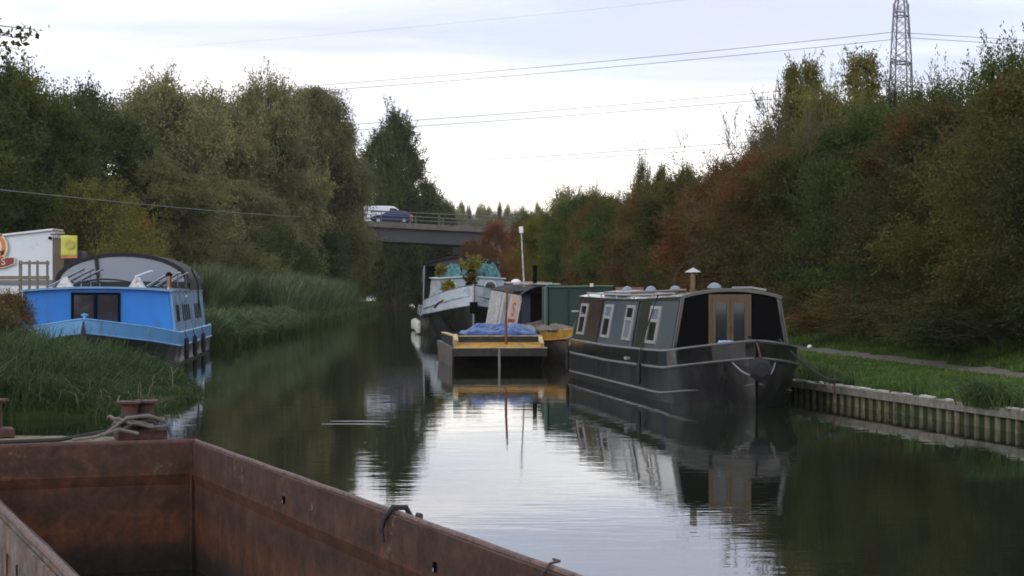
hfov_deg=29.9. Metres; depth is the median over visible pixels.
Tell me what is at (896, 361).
fallen leaves
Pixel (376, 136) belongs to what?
alder tree
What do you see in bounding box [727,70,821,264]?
bare tree
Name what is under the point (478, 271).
teal bundle
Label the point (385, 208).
van
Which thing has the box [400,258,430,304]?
oak tree
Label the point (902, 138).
hawthorn tree
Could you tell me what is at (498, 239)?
hawthorn tree
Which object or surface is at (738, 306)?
door
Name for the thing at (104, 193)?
hazel shrub
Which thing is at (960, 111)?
hawthorn tree
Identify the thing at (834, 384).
mooring pin
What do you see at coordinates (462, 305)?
river barge
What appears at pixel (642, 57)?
power line
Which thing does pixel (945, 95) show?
ash tree
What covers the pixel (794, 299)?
bramble bush
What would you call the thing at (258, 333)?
green bank grass
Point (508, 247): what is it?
hawthorn tree
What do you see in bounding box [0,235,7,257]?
round sign
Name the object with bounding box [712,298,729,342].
door
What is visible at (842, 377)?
rough grass
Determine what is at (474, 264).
potted plant
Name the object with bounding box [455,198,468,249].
distant tree
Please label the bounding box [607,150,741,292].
hawthorn tree
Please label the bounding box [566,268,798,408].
narrowboat
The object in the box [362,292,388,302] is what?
oak tree
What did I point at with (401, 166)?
alder tree
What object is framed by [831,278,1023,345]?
bramble bush
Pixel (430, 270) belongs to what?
window
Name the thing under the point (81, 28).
sky
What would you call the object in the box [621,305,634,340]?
window
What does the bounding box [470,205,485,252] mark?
distant tree
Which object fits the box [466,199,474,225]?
distant tree
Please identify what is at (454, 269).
teal bundle
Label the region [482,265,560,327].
narrowboat
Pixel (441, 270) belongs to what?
potted plant
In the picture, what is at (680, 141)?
bare tree
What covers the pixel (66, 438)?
mooring rope
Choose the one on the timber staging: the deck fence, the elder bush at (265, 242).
the deck fence
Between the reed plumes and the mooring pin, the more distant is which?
the reed plumes
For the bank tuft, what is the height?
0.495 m
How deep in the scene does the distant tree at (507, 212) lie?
430.66 m
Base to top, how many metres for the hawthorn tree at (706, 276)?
6.328 m
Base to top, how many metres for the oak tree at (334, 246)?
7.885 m
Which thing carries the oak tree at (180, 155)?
on the ground at (38, 414)
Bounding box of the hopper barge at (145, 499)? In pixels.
[0,398,582,575]
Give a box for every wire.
[0,0,678,59]
[540,558,560,575]
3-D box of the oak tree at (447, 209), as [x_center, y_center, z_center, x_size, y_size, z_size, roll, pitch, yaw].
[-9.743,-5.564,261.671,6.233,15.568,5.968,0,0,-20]
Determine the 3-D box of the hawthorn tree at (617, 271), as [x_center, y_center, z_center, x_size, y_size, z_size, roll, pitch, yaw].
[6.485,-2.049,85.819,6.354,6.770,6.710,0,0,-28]
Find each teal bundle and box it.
[436,263,461,276]
[461,270,483,276]
[479,262,500,276]
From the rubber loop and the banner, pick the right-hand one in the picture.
the rubber loop
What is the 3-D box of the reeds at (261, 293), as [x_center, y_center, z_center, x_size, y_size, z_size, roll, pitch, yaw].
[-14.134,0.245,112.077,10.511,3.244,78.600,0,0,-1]
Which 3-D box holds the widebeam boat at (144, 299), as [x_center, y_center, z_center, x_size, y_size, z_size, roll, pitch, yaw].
[-10.438,0.660,51.107,4.204,3.250,14.164,0,0,-5]
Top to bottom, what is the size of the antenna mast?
1.911 m
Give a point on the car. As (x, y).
(398, 215)
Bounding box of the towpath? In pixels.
[796,345,1023,377]
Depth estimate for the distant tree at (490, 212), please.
438.71 m
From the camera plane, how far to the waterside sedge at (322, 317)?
106.71 m
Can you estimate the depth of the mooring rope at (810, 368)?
29.13 m
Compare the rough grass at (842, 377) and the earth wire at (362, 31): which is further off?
the earth wire at (362, 31)
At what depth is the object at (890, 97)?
59.60 m
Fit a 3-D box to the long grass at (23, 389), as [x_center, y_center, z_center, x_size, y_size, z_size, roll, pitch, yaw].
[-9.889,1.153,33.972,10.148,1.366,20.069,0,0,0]
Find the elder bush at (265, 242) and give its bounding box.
[249,207,334,277]
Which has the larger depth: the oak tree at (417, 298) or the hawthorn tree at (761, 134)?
the oak tree at (417, 298)
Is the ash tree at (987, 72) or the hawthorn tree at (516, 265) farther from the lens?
the hawthorn tree at (516, 265)
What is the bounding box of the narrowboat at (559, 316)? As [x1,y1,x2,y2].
[535,283,612,362]
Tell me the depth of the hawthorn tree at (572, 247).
106.52 m
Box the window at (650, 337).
[644,306,660,343]
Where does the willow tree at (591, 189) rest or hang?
on the ground at (38, 414)
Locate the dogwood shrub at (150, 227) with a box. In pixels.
[139,211,153,252]
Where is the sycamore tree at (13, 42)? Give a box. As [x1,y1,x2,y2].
[0,18,49,255]
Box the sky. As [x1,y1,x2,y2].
[0,0,1023,217]
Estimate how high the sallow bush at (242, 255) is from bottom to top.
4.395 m
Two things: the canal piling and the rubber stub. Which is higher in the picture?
the canal piling
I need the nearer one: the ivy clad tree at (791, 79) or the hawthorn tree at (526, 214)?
the ivy clad tree at (791, 79)
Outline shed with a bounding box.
[0,228,64,307]
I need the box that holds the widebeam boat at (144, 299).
[12,252,211,362]
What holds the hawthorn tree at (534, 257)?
on the ground at (38, 414)
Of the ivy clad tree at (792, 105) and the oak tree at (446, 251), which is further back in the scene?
the oak tree at (446, 251)
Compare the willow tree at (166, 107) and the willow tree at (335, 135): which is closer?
the willow tree at (166, 107)
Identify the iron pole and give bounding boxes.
[505,289,507,343]
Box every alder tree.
[356,118,416,305]
[361,95,452,305]
[628,140,654,191]
[652,157,669,186]
[677,152,696,179]
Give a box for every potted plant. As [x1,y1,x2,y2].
[434,263,448,277]
[439,278,456,291]
[459,252,488,274]
[461,272,479,284]
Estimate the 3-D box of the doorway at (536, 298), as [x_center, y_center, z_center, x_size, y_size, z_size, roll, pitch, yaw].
[1.080,0.748,58.805,1.020,1.180,0.012,0,0,-7]
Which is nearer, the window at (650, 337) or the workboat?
the window at (650, 337)
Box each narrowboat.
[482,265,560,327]
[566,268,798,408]
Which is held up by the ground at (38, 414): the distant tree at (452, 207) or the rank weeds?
the distant tree at (452, 207)
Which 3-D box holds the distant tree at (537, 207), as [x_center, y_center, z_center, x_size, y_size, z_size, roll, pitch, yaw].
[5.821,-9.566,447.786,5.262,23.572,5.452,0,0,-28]
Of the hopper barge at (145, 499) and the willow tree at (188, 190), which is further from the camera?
the willow tree at (188, 190)
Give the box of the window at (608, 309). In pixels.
[600,304,613,337]
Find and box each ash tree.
[0,46,118,250]
[0,86,75,233]
[906,49,987,223]
[945,20,1023,268]
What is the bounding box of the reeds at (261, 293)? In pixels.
[174,257,365,315]
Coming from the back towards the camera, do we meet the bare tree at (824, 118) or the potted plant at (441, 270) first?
the potted plant at (441, 270)
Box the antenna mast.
[519,226,524,286]
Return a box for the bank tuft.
[922,370,1022,411]
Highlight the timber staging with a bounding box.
[0,294,21,329]
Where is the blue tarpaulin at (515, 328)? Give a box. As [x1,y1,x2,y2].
[459,322,537,334]
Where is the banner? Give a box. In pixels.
[60,234,77,257]
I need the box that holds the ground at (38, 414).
[2,295,1023,433]
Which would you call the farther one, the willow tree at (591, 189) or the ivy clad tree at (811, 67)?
the willow tree at (591, 189)
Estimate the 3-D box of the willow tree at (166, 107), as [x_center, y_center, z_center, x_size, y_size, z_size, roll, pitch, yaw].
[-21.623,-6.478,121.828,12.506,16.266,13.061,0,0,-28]
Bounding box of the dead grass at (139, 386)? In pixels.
[0,360,202,411]
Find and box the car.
[370,210,412,222]
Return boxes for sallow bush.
[0,284,40,336]
[0,309,28,344]
[207,235,302,284]
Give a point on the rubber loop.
(389, 511)
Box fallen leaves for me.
[787,327,1022,391]
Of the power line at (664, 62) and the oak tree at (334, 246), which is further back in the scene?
the power line at (664, 62)
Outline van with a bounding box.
[364,206,409,222]
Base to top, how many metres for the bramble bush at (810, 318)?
1.371 m
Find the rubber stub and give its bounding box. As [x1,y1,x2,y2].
[415,512,422,518]
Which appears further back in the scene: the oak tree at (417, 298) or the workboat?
the oak tree at (417, 298)
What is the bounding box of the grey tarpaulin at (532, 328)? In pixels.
[521,324,539,332]
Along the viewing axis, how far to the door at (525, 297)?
58.69 m
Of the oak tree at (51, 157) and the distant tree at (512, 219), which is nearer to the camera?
the oak tree at (51, 157)
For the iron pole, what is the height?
1.341 m
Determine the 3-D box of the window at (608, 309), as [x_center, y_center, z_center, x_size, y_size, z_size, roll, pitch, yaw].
[1.761,0.612,35.727,0.142,0.620,0.720,0,0,-8]
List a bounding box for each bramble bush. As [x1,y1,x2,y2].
[764,282,834,315]
[775,281,863,329]
[783,281,922,335]
[818,267,998,340]
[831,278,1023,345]
[873,302,1023,349]
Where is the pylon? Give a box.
[889,0,912,100]
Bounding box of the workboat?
[437,332,547,367]
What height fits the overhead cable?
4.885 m
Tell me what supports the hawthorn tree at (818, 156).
on the ground at (38, 414)
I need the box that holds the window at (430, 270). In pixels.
[427,267,436,280]
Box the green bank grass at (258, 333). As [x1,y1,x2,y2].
[206,311,308,346]
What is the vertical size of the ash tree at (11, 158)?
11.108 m
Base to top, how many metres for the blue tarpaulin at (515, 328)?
0.276 m
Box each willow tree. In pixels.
[84,58,258,267]
[115,145,230,268]
[166,75,277,225]
[178,178,309,270]
[220,56,344,277]
[257,84,391,278]
[322,107,374,285]
[542,177,582,281]
[574,171,605,199]
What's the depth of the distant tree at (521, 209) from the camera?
438.52 m
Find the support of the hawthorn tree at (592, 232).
on the ground at (38, 414)
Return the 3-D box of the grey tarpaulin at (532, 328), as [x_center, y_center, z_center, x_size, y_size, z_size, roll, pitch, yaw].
[0.261,0.999,47.957,0.719,0.203,1.484,0,0,-6]
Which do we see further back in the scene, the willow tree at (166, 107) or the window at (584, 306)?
the willow tree at (166, 107)
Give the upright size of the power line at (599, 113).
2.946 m
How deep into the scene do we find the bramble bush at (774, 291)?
54.39 m
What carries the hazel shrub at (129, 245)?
on the ground at (38, 414)
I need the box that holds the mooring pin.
[833,372,835,395]
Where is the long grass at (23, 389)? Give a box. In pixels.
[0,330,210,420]
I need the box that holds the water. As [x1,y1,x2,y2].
[2,299,1023,575]
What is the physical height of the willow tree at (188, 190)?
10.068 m
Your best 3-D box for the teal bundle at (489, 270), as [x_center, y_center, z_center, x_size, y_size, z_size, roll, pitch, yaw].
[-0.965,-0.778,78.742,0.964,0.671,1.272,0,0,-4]
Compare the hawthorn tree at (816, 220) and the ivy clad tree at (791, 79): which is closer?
the hawthorn tree at (816, 220)
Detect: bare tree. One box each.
[664,129,704,253]
[671,88,794,290]
[672,105,749,275]
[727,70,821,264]
[783,45,882,282]
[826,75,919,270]
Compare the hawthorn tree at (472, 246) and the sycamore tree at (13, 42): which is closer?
the sycamore tree at (13, 42)
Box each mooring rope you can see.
[0,411,151,443]
[72,414,173,440]
[778,339,839,383]
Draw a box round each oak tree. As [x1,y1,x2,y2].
[0,129,135,251]
[1,117,109,235]
[33,70,171,244]
[101,86,205,258]
[172,87,329,260]
[284,213,353,284]
[362,164,409,304]
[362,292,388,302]
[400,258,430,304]
[405,172,450,304]
[416,246,461,272]
[429,195,458,259]
[884,75,948,122]
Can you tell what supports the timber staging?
on the ground at (38, 414)
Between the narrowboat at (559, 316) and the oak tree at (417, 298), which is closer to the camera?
the narrowboat at (559, 316)
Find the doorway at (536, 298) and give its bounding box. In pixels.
[531,293,541,322]
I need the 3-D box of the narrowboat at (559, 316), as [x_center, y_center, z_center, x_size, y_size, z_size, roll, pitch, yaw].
[1.594,1.087,50.489,2.239,2.395,9.429,0,0,-1]
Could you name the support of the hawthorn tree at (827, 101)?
on the ground at (38, 414)
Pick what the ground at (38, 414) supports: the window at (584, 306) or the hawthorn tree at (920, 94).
the hawthorn tree at (920, 94)
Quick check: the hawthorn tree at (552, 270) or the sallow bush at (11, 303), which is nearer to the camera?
the sallow bush at (11, 303)
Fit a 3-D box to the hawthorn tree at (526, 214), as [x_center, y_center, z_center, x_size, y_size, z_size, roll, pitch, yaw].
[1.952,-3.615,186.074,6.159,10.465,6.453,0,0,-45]
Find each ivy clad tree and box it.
[769,83,821,153]
[773,52,808,141]
[792,48,825,101]
[837,42,893,116]
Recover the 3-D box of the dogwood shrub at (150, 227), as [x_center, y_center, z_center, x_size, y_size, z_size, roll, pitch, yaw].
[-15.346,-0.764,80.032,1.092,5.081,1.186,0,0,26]
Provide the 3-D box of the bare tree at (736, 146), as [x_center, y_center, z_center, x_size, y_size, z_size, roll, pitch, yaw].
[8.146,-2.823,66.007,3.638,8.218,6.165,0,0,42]
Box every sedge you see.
[295,299,382,330]
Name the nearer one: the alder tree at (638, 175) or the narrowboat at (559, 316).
the narrowboat at (559, 316)
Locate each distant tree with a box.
[449,196,456,224]
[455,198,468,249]
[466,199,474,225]
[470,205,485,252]
[474,201,489,248]
[485,204,494,223]
[493,200,505,227]
[502,200,514,227]
[508,205,520,227]
[513,202,525,217]
[532,201,540,216]
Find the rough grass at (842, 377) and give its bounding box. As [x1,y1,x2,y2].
[785,319,1023,409]
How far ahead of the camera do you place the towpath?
36.62 m
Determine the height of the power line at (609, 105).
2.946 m
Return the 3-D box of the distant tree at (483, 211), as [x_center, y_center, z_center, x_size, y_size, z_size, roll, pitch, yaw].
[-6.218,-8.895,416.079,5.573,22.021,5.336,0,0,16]
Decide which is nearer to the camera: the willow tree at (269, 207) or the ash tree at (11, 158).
the ash tree at (11, 158)
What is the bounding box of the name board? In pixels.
[0,257,14,267]
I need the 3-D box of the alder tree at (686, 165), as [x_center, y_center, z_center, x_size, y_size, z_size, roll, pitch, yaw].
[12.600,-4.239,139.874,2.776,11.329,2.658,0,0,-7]
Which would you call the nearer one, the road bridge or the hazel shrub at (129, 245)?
the hazel shrub at (129, 245)
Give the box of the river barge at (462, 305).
[411,248,505,335]
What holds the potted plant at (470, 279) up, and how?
on the river barge at (462, 305)
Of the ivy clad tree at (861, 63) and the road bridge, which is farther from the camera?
the road bridge
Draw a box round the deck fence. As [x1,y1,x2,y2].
[0,260,49,315]
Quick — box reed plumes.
[191,266,348,289]
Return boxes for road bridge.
[357,210,518,301]
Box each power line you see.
[101,32,1017,99]
[229,38,1018,96]
[346,81,974,124]
[361,87,925,129]
[422,142,745,163]
[425,147,742,167]
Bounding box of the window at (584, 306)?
[576,303,587,334]
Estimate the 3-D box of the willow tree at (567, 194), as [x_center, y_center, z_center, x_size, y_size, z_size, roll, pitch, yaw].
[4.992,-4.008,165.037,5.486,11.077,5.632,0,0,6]
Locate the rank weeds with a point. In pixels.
(230, 315)
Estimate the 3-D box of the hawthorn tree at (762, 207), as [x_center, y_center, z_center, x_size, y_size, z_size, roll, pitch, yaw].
[9.120,-2.000,55.766,7.043,6.532,6.722,0,0,-43]
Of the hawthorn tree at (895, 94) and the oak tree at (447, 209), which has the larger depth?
the oak tree at (447, 209)
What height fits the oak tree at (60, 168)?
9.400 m
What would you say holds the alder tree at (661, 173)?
on the ground at (38, 414)
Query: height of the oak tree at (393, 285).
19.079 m
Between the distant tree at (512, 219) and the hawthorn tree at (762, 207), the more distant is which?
the distant tree at (512, 219)
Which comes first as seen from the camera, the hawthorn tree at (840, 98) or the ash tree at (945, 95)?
the ash tree at (945, 95)
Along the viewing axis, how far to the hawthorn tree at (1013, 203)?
33.08 m
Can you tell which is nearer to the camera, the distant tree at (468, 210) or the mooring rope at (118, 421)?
the mooring rope at (118, 421)
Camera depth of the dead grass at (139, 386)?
27.94 m
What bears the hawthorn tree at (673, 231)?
on the ground at (38, 414)
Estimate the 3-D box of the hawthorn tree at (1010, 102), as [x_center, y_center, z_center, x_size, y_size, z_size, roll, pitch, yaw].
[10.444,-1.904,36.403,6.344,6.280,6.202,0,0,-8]
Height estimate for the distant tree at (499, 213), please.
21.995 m
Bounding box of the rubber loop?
[379,505,412,542]
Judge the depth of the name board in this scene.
59.90 m
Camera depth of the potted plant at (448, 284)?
74.92 m
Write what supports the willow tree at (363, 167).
on the ground at (38, 414)
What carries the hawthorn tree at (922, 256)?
on the ground at (38, 414)
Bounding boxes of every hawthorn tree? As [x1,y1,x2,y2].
[453,229,488,256]
[473,216,517,284]
[493,219,535,285]
[499,197,541,280]
[501,218,561,284]
[512,191,597,285]
[527,184,606,285]
[551,186,648,285]
[562,174,679,290]
[584,171,700,292]
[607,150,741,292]
[641,149,761,292]
[666,133,839,291]
[707,111,916,307]
[730,91,783,272]
[763,90,973,324]
[778,98,884,280]
[786,46,878,276]
[798,59,869,270]
[816,83,1016,330]
[851,107,1023,332]
[861,49,924,117]
[895,44,963,125]
[899,37,1023,340]
[917,59,1019,315]
[948,89,1023,344]
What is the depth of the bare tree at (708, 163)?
71.89 m
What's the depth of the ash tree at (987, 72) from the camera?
48.71 m
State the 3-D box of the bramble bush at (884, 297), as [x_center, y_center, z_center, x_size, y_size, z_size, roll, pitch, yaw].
[9.209,0.374,42.134,5.360,1.683,5.254,0,0,-10]
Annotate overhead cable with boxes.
[0,189,306,217]
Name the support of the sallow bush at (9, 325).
on the ground at (38, 414)
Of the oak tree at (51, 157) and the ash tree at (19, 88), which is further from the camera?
the oak tree at (51, 157)
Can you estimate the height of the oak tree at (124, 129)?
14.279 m
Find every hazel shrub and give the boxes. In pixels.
[29,170,174,257]
[88,197,188,288]
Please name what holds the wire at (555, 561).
attached to the hopper barge at (145, 499)
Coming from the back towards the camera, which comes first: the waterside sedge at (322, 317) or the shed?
the waterside sedge at (322, 317)
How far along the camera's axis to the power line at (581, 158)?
365.67 m
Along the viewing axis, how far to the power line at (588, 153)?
354.56 m
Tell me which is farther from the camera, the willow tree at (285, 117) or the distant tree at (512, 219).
the distant tree at (512, 219)
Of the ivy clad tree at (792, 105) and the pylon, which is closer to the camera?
the ivy clad tree at (792, 105)
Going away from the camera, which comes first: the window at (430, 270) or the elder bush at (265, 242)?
the window at (430, 270)
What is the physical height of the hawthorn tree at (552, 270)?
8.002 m
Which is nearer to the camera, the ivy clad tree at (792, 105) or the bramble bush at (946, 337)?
the bramble bush at (946, 337)
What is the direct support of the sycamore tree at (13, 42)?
on the ground at (38, 414)
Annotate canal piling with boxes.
[789,379,1023,432]
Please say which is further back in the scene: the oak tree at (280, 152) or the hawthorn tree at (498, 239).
the hawthorn tree at (498, 239)
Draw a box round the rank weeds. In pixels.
[203,299,312,346]
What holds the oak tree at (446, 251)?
on the ground at (38, 414)
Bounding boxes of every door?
[522,294,529,323]
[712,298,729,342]
[730,298,747,340]

